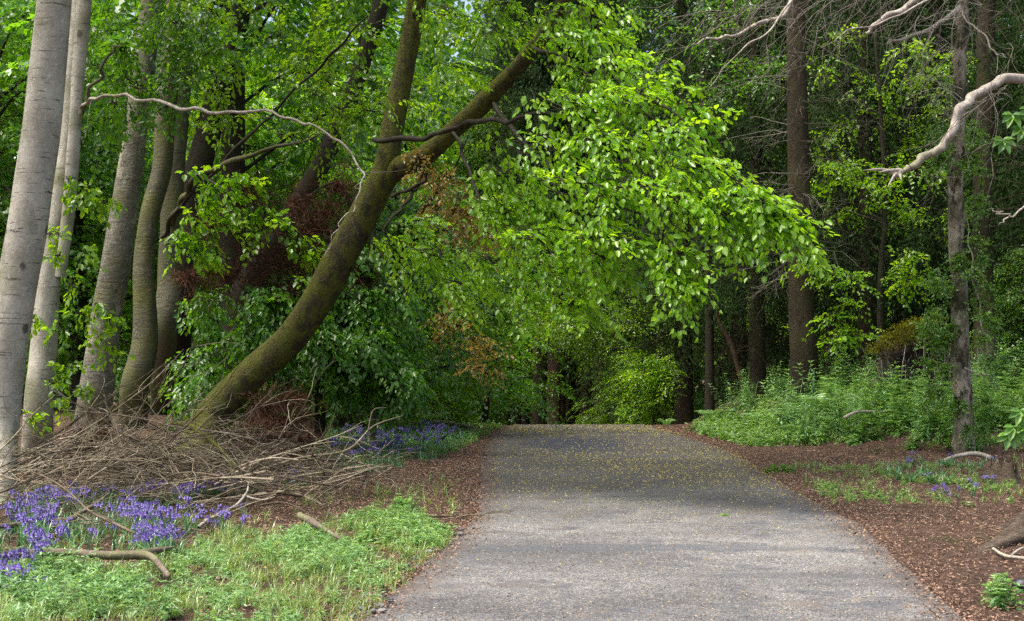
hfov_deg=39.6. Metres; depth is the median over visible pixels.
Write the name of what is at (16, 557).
bluebell
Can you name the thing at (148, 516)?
bluebell
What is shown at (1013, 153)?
spruce tree
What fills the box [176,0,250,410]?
beech tree
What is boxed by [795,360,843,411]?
willowherb
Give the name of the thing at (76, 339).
beech tree
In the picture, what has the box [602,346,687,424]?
beech sapling
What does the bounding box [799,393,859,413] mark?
fern
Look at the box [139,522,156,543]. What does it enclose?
bluebell
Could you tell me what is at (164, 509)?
bluebell
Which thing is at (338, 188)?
dead spruce bough
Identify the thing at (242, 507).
bluebell
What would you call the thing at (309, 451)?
dead branch
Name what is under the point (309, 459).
dead branch
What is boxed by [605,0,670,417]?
spruce tree
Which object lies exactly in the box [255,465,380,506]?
dead branch
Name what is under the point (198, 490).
bluebell
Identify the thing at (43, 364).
beech tree
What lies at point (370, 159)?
beech tree
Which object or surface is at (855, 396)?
willowherb
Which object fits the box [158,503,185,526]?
bluebell
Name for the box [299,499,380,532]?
dead branch
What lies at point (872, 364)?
willowherb
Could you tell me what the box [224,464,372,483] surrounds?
fallen branch
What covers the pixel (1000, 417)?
fern
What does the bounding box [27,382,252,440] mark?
dead branch
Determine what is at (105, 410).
fallen branch
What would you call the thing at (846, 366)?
willowherb
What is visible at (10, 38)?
beech tree
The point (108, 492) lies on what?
bluebell
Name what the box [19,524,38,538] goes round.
bluebell
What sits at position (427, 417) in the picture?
fern
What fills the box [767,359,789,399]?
willowherb
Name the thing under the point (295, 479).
dead branch
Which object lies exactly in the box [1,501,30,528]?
bluebell
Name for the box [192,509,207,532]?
bluebell
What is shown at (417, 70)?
beech tree
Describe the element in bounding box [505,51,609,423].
spruce tree
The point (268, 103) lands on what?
beech tree
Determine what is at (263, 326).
shrub
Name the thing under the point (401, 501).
seedling
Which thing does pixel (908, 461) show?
bluebell
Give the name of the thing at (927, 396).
willowherb
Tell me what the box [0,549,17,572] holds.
bluebell
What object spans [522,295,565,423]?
spruce tree
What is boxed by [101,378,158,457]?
dead branch
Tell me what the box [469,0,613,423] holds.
spruce tree
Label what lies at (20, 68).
beech tree
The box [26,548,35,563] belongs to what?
bluebell
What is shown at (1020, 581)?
stone
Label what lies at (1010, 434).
horse chestnut
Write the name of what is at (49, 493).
bluebell
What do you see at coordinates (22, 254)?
beech tree
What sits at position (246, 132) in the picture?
beech tree
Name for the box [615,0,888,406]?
spruce tree
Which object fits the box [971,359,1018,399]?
willowherb
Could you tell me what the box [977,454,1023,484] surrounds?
tree stump
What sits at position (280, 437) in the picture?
dead branch
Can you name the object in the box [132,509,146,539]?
bluebell
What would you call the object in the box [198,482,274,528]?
fallen branch
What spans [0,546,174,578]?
fallen branch
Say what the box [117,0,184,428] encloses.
beech tree
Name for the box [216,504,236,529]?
bluebell
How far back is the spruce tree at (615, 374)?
73.90 m
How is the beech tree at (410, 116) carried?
on the ground at (899, 533)
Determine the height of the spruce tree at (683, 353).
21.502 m
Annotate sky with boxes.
[1,0,1023,358]
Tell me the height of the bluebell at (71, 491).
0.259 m
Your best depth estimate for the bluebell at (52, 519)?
12.85 m
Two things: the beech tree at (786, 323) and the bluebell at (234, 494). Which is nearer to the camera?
the bluebell at (234, 494)
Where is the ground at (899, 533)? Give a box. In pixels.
[0,379,1023,620]
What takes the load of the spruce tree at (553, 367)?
on the ground at (899, 533)
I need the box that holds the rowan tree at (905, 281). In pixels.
[784,23,977,369]
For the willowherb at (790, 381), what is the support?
on the ground at (899, 533)
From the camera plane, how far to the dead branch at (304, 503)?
15.26 m
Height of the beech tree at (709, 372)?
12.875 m
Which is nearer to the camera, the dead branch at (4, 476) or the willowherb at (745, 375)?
the dead branch at (4, 476)
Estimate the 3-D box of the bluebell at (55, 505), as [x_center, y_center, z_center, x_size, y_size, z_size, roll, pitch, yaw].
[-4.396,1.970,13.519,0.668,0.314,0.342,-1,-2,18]
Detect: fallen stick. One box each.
[0,492,109,529]
[992,547,1023,559]
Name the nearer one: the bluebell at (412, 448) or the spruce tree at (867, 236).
the bluebell at (412, 448)
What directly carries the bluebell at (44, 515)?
on the ground at (899, 533)
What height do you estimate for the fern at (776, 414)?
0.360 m
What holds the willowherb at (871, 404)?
on the ground at (899, 533)
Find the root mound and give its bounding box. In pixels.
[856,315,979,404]
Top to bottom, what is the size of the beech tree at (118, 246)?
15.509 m
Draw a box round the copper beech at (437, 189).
[370,133,513,445]
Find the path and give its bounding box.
[354,424,963,620]
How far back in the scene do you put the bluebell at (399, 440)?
26.24 m
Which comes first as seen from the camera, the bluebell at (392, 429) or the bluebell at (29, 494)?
the bluebell at (29, 494)
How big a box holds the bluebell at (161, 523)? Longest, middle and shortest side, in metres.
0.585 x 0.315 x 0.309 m
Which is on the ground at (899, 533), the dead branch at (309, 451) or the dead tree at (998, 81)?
the dead tree at (998, 81)
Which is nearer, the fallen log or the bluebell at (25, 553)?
the bluebell at (25, 553)
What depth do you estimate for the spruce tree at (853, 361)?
41.80 m
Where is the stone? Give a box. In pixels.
[1011,578,1023,591]
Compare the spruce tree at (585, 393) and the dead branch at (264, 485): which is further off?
the spruce tree at (585, 393)
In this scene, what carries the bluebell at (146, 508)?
on the ground at (899, 533)
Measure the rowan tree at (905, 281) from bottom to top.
9.168 m
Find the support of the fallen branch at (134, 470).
on the brushwood
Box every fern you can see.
[412,411,447,420]
[658,418,675,424]
[696,409,729,419]
[741,412,779,422]
[759,410,800,421]
[783,405,826,421]
[783,424,818,433]
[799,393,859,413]
[812,415,861,430]
[836,389,865,396]
[848,401,894,416]
[884,406,946,415]
[981,406,1022,424]
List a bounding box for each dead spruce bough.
[63,411,122,463]
[145,155,396,324]
[227,378,337,465]
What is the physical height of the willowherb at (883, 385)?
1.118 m
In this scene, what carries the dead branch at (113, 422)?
on the brushwood
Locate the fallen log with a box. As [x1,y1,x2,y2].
[429,420,473,429]
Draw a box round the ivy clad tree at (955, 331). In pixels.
[876,0,1023,453]
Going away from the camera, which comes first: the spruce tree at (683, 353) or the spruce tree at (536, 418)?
the spruce tree at (683, 353)
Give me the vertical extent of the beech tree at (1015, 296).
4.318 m
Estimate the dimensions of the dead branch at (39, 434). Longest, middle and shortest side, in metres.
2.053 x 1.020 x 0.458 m
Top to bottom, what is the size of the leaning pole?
2.798 m
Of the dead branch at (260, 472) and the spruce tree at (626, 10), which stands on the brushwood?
the dead branch at (260, 472)
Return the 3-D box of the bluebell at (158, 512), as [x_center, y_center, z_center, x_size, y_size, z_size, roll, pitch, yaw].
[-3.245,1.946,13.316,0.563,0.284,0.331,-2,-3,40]
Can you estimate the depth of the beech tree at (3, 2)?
60.93 m
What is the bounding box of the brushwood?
[0,400,434,533]
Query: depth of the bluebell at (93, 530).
12.39 m
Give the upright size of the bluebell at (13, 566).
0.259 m
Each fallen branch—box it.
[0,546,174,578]
[29,454,168,494]
[98,408,121,431]
[159,422,237,470]
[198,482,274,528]
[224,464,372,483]
[242,407,402,474]
[296,512,341,540]
[843,410,885,418]
[942,451,997,460]
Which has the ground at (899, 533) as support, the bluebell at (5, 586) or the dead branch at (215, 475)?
the bluebell at (5, 586)
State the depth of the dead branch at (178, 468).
17.71 m
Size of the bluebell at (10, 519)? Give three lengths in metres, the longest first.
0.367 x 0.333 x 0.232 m
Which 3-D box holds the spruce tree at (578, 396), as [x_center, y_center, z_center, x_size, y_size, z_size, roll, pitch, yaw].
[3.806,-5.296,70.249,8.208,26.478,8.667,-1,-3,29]
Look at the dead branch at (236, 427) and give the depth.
20.08 m
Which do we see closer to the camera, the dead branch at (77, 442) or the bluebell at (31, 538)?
the bluebell at (31, 538)
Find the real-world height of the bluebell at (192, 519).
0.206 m
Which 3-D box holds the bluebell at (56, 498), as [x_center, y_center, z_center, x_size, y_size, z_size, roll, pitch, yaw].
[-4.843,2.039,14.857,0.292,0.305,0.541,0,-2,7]
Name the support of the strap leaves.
on the ground at (899, 533)
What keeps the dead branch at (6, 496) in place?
on the brushwood
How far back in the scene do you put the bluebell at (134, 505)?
13.39 m
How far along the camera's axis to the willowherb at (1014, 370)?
32.60 m
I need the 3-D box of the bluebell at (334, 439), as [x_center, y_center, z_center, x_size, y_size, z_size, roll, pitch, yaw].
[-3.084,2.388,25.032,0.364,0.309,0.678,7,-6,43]
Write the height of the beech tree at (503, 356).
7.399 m
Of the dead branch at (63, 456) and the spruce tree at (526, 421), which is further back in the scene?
the spruce tree at (526, 421)
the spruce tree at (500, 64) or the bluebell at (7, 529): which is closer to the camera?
the bluebell at (7, 529)
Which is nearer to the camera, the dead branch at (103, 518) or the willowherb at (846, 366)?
the dead branch at (103, 518)
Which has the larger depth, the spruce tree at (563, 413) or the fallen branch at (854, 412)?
the spruce tree at (563, 413)
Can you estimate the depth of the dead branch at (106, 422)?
16.95 m
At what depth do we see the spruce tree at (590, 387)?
85.71 m
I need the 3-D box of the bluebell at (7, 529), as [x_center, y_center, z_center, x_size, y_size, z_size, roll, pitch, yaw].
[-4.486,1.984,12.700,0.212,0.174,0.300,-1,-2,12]
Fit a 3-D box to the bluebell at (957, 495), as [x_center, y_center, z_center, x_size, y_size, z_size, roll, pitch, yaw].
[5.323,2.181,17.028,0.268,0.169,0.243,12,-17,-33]
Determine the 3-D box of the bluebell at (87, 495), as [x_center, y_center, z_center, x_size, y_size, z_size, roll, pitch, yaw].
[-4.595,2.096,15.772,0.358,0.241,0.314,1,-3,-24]
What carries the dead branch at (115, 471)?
on the brushwood
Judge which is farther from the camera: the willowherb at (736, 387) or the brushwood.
the willowherb at (736, 387)
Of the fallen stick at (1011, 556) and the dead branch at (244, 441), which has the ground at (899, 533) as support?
the fallen stick at (1011, 556)
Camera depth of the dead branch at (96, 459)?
15.87 m
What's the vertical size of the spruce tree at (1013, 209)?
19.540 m
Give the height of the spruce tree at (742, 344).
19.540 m
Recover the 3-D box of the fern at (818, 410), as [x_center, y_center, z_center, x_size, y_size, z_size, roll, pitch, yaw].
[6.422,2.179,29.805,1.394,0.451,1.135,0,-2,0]
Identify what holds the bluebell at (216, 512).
on the ground at (899, 533)
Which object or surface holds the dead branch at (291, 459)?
on the brushwood
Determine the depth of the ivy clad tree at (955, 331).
25.43 m
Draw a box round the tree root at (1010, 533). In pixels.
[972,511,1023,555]
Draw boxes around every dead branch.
[0,375,109,469]
[0,385,52,454]
[0,408,180,493]
[0,414,122,475]
[0,431,56,458]
[0,447,149,501]
[0,454,96,510]
[2,406,98,474]
[6,445,150,476]
[7,420,131,472]
[7,428,141,535]
[14,407,137,463]
[17,369,152,457]
[17,378,163,463]
[20,403,144,465]
[24,399,115,465]
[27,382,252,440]
[28,347,206,464]
[32,440,164,454]
[34,403,231,453]
[36,421,190,480]
[48,384,178,475]
[50,392,167,458]
[72,449,176,481]
[84,417,198,470]
[86,471,262,500]
[87,411,214,480]
[87,420,185,463]
[89,449,266,504]
[90,389,183,459]
[92,387,200,448]
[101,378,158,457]
[105,403,267,486]
[106,429,303,500]
[107,356,224,465]
[108,326,240,448]
[113,442,274,507]
[117,429,301,478]
[122,400,255,471]
[124,437,220,499]
[129,443,208,484]
[140,360,255,465]
[141,374,313,459]
[164,438,274,460]
[165,420,241,479]
[166,431,338,493]
[175,440,297,492]
[181,403,321,480]
[181,456,265,492]
[185,431,324,479]
[190,463,396,510]
[193,446,303,491]
[194,400,260,465]
[207,417,295,462]
[207,445,331,490]
[209,450,306,490]
[215,419,377,485]
[241,455,335,489]
[242,354,336,480]
[247,442,353,464]
[253,407,401,476]
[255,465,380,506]
[260,483,352,521]
[270,435,378,468]
[271,437,436,488]
[281,407,383,474]
[281,412,341,475]
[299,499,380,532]
[311,414,456,471]
[425,484,519,519]
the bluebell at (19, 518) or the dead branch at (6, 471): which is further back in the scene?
the dead branch at (6, 471)
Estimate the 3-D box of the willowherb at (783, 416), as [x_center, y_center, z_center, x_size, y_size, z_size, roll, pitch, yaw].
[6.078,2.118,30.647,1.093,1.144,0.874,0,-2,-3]
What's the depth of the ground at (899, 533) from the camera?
15.76 m
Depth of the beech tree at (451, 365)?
33.31 m
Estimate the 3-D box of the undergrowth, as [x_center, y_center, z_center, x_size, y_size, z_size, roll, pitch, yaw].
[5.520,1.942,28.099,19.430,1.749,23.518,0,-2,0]
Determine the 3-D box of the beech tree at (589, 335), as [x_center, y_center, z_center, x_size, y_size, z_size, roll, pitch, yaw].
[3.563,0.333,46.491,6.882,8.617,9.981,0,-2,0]
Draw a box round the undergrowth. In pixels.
[325,365,1023,506]
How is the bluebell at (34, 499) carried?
on the ground at (899, 533)
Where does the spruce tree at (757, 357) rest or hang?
on the ground at (899, 533)
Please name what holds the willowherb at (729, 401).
on the ground at (899, 533)
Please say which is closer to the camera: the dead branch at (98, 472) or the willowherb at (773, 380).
the dead branch at (98, 472)
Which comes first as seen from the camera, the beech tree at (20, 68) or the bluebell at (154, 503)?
the bluebell at (154, 503)
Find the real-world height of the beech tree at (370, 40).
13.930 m
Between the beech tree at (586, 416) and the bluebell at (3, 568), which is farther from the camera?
the beech tree at (586, 416)
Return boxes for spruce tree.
[445,0,546,424]
[451,0,652,423]
[463,12,593,424]
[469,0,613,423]
[479,0,633,423]
[482,12,592,423]
[485,104,529,423]
[488,91,530,424]
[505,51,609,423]
[509,0,696,423]
[511,294,566,423]
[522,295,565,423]
[529,0,651,423]
[531,0,629,423]
[533,0,832,424]
[546,340,669,417]
[546,345,576,410]
[546,348,576,423]
[560,0,671,422]
[560,293,567,423]
[564,0,839,424]
[565,339,591,417]
[566,41,641,423]
[566,354,593,423]
[593,0,913,404]
[595,0,876,399]
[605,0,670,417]
[607,248,643,423]
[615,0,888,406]
[689,0,1023,381]
[702,0,910,410]
[713,0,1018,381]
[747,0,1023,375]
[765,0,1023,371]
[849,0,1023,368]
[871,0,1023,364]
[890,0,1023,359]
[972,0,997,393]
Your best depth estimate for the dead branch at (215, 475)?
15.62 m
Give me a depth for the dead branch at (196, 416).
17.19 m
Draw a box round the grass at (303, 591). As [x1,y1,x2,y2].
[0,435,1023,620]
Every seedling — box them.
[388,493,420,510]
[764,463,797,473]
[978,571,1023,610]
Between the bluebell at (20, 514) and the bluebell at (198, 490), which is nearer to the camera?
the bluebell at (20, 514)
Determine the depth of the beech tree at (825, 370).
57.74 m
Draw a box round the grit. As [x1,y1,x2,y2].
[362,437,951,620]
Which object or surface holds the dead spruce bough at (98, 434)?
on the ground at (899, 533)
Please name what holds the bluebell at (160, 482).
on the ground at (899, 533)
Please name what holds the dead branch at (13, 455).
on the brushwood
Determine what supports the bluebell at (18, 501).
on the ground at (899, 533)
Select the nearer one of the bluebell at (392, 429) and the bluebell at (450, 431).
the bluebell at (392, 429)
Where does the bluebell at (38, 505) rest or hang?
on the ground at (899, 533)
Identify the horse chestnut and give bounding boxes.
[992,106,1023,450]
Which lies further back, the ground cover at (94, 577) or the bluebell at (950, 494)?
the bluebell at (950, 494)
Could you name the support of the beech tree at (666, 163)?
on the ground at (899, 533)
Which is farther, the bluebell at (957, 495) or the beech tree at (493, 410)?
the beech tree at (493, 410)
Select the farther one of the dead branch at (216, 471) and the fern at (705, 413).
the fern at (705, 413)
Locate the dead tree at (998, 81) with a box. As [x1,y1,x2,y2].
[634,0,1023,225]
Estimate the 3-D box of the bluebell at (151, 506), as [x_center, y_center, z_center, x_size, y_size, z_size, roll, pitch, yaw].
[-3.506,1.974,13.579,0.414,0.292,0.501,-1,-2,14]
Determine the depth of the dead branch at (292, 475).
16.98 m
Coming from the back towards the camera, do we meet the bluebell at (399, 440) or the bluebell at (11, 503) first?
the bluebell at (399, 440)
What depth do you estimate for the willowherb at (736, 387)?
38.37 m
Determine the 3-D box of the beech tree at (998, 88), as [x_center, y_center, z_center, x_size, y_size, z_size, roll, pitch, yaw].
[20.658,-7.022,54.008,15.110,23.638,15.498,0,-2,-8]
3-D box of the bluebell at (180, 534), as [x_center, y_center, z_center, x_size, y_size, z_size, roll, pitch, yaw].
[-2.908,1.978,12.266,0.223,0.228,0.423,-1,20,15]
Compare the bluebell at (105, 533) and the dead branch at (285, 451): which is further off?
the dead branch at (285, 451)
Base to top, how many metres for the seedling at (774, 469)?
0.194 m
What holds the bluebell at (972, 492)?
on the ground at (899, 533)
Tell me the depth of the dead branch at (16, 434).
15.17 m
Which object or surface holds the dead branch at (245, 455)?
on the brushwood
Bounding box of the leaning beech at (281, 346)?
[169,0,839,459]
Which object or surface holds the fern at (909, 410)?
on the ground at (899, 533)
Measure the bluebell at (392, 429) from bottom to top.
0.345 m
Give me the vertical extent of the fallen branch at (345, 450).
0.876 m
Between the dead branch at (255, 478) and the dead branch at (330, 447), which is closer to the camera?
the dead branch at (255, 478)
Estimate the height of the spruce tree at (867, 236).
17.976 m
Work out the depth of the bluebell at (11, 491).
15.32 m
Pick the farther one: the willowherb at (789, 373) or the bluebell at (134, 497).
the willowherb at (789, 373)
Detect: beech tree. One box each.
[0,0,17,132]
[0,0,71,503]
[0,0,117,163]
[0,0,158,327]
[0,0,473,412]
[0,41,202,404]
[0,57,220,411]
[0,68,128,359]
[12,87,196,380]
[21,0,404,472]
[58,46,344,377]
[60,22,293,331]
[68,0,257,444]
[80,141,392,426]
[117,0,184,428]
[123,71,426,342]
[129,112,472,429]
[132,0,412,414]
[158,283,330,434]
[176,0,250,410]
[190,87,507,406]
[203,0,497,389]
[211,159,574,433]
[270,247,442,445]
[296,147,528,385]
[305,209,581,422]
[312,43,490,420]
[331,24,579,418]
[404,261,575,424]
[408,95,617,423]
[413,218,601,423]
[502,107,725,422]
[522,215,704,424]
[523,161,819,424]
[523,288,618,393]
[566,344,673,424]
[605,0,786,412]
[605,152,857,373]
[607,16,786,402]
[649,110,972,379]
[691,0,999,379]
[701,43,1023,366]
[778,33,1023,359]
[818,267,972,374]
[839,71,1022,383]
[856,0,1023,213]
[950,244,1023,381]
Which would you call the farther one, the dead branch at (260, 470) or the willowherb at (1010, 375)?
the willowherb at (1010, 375)
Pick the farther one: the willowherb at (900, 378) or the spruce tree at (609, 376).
the spruce tree at (609, 376)
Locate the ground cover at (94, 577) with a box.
[0,502,456,620]
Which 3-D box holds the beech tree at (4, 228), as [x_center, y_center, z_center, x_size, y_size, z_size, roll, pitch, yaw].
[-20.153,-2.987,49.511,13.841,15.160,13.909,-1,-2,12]
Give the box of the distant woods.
[0,0,1023,423]
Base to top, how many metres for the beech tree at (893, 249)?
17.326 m
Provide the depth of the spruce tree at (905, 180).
46.86 m
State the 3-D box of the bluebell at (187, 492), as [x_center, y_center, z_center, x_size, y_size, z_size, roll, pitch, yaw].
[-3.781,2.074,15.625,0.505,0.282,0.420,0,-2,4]
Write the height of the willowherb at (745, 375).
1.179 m
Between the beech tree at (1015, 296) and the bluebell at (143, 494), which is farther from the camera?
the beech tree at (1015, 296)
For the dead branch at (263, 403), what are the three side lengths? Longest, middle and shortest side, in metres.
2.220 x 1.183 x 0.922 m
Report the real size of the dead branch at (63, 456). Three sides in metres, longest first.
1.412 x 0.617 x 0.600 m
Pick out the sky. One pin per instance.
(269, 19)
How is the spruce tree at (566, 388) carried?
on the ground at (899, 533)
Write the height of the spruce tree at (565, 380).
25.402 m
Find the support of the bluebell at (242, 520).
on the ground at (899, 533)
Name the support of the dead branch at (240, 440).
on the brushwood
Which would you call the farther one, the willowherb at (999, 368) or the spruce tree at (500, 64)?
the spruce tree at (500, 64)
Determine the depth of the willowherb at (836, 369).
36.33 m
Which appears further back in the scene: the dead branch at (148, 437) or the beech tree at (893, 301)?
the beech tree at (893, 301)
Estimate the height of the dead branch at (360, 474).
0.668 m
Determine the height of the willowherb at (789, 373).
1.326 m
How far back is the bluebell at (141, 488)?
16.47 m
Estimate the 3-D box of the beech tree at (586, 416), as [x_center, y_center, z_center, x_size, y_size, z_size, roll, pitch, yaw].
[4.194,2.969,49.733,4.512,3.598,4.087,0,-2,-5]
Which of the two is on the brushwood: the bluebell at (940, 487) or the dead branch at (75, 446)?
the dead branch at (75, 446)
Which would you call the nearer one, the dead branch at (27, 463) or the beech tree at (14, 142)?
the dead branch at (27, 463)
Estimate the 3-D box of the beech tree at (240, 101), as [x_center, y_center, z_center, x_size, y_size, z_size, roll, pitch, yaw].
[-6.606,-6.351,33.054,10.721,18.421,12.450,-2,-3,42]
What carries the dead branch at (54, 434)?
on the brushwood
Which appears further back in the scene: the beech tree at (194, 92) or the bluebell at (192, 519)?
the beech tree at (194, 92)
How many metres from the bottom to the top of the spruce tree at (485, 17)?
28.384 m
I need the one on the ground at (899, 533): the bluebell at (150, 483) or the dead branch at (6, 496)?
the bluebell at (150, 483)
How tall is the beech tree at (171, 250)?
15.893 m
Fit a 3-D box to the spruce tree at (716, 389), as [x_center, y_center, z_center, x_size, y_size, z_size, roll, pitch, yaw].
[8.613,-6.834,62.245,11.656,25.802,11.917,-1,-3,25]
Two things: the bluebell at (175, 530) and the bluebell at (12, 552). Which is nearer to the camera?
the bluebell at (12, 552)
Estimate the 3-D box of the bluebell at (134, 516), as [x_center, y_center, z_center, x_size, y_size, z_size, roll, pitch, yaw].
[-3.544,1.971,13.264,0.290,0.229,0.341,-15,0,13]
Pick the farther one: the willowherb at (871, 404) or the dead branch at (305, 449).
the willowherb at (871, 404)
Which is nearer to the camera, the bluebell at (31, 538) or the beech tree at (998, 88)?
the bluebell at (31, 538)
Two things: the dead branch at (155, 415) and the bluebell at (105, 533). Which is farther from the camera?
the dead branch at (155, 415)
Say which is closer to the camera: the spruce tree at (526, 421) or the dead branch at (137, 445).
the dead branch at (137, 445)
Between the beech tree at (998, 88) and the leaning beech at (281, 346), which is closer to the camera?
the leaning beech at (281, 346)
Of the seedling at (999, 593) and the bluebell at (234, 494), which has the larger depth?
the bluebell at (234, 494)
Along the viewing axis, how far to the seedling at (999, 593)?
9.49 m
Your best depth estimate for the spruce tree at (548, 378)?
78.08 m
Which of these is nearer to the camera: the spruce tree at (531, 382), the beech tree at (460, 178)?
the beech tree at (460, 178)
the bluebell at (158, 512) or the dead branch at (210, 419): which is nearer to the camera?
the bluebell at (158, 512)
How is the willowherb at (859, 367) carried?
on the ground at (899, 533)
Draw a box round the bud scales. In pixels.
[455,424,890,612]
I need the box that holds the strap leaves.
[0,424,993,560]
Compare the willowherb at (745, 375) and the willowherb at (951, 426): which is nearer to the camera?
the willowherb at (951, 426)
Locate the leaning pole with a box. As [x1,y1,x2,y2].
[715,309,744,392]
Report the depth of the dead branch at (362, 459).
17.26 m
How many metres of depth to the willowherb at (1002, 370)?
32.04 m
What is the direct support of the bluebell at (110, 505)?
on the ground at (899, 533)
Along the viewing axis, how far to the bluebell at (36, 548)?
10.44 m
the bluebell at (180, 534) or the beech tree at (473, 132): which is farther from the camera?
the beech tree at (473, 132)
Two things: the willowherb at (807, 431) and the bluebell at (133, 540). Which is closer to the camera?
the bluebell at (133, 540)
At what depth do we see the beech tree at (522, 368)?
45.01 m
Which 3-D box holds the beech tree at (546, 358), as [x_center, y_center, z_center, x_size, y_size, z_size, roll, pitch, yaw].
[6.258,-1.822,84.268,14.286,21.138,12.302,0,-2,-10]
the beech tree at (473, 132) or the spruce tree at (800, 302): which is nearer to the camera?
the spruce tree at (800, 302)
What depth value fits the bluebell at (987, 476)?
18.98 m
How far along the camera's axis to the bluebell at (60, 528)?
11.77 m
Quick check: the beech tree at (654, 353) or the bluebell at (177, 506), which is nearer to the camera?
the bluebell at (177, 506)
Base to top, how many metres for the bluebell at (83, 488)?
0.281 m
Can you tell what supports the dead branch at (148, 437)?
on the brushwood
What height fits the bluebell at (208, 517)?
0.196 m
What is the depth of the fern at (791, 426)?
29.01 m
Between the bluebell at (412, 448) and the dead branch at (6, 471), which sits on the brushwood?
the dead branch at (6, 471)
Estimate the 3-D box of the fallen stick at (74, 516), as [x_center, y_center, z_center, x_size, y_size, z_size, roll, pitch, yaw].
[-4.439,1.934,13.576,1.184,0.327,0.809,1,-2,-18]
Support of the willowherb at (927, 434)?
on the ground at (899, 533)
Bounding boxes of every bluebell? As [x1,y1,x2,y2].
[0,546,24,577]
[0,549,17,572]
[0,558,34,591]
[0,563,42,596]
[0,566,16,582]
[1,499,36,517]
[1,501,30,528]
[1,523,15,542]
[1,577,33,591]
[3,499,21,519]
[3,530,52,563]
[4,526,43,560]
[5,510,28,534]
[7,515,41,545]
[7,539,49,577]
[9,488,18,512]
[9,491,60,515]
[12,553,26,575]
[14,516,28,532]
[15,510,46,536]
[18,547,35,569]
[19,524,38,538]
[22,487,58,505]
[24,484,53,506]
[26,496,40,516]
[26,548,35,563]
[27,512,55,530]
[27,537,35,544]
[31,503,66,526]
[40,491,65,507]
[40,501,59,533]
[42,513,56,532]
[46,522,69,558]
[47,487,64,508]
[51,517,76,539]
[61,493,80,512]
[64,490,81,513]
[69,486,90,500]
[83,491,96,504]
[85,527,98,548]
[94,501,127,531]
[98,482,117,505]
[100,521,116,537]
[112,521,120,538]
[119,488,130,502]
[119,506,134,532]
[119,522,141,546]
[122,528,173,562]
[123,498,171,524]
[127,496,149,516]
[127,507,141,530]
[128,501,143,529]
[128,539,143,548]
[129,501,156,522]
[131,479,155,503]
[131,521,154,548]
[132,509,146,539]
[136,510,152,522]
[138,522,174,555]
[139,487,149,501]
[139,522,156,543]
[143,506,153,522]
[144,482,164,506]
[145,513,180,552]
[149,481,167,503]
[152,505,169,524]
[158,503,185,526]
[158,527,190,553]
[159,505,175,532]
[160,528,191,552]
[164,485,190,509]
[171,483,188,502]
[178,494,208,527]
[179,482,197,510]
[184,512,198,532]
[190,484,204,505]
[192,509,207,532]
[203,509,234,530]
[204,515,221,534]
[210,505,228,524]
[215,513,249,534]
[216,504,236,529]
[223,479,241,495]
[236,501,250,513]
[331,437,342,448]
[367,446,379,460]
[383,428,395,439]
[385,436,394,453]
[395,437,409,450]
[397,447,413,458]
[413,436,428,448]
[431,424,446,434]
[441,425,456,437]
[903,456,912,469]
[931,481,944,499]
[937,489,951,501]
[954,486,961,499]
[967,478,978,497]
[982,475,1003,485]
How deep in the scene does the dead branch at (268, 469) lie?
17.58 m
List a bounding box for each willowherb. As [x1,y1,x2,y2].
[708,383,744,419]
[717,401,728,420]
[720,369,746,408]
[727,374,772,422]
[738,381,755,412]
[739,362,748,398]
[760,382,816,440]
[766,363,783,388]
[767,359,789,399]
[767,372,819,421]
[772,373,786,395]
[772,383,817,429]
[784,354,823,393]
[791,388,843,441]
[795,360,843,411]
[802,405,824,436]
[825,344,858,388]
[825,359,841,382]
[830,392,862,442]
[831,344,879,392]
[843,387,865,418]
[847,360,864,384]
[849,390,885,424]
[857,401,875,429]
[861,366,893,405]
[864,348,876,378]
[869,357,914,402]
[887,367,925,400]
[909,374,952,426]
[909,381,934,441]
[929,373,951,415]
[937,382,982,438]
[971,347,991,385]
[971,357,1003,392]
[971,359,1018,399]
[971,368,989,409]
[974,370,1007,399]
[974,394,1000,430]
[989,341,1022,390]
[996,350,1023,389]
[996,354,1010,391]
[1000,355,1019,392]
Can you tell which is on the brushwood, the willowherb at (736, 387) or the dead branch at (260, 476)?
the dead branch at (260, 476)
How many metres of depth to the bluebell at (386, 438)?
26.02 m
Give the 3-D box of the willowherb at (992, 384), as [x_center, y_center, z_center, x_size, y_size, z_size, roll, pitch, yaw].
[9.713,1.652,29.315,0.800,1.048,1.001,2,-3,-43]
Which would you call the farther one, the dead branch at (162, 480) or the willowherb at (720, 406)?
the willowherb at (720, 406)
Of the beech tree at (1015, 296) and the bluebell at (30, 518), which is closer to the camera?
the bluebell at (30, 518)
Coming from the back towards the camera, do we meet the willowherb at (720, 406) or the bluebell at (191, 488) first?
the willowherb at (720, 406)
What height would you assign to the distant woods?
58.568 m
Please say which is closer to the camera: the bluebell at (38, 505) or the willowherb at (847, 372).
the bluebell at (38, 505)
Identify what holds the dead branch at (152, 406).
on the brushwood
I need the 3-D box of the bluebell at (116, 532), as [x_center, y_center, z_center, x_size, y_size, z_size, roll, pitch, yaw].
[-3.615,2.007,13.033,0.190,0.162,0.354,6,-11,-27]
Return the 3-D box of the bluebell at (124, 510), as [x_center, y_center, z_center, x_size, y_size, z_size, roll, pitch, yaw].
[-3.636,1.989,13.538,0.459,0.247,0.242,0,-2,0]
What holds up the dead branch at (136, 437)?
on the brushwood
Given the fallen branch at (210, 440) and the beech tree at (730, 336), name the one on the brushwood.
the fallen branch at (210, 440)

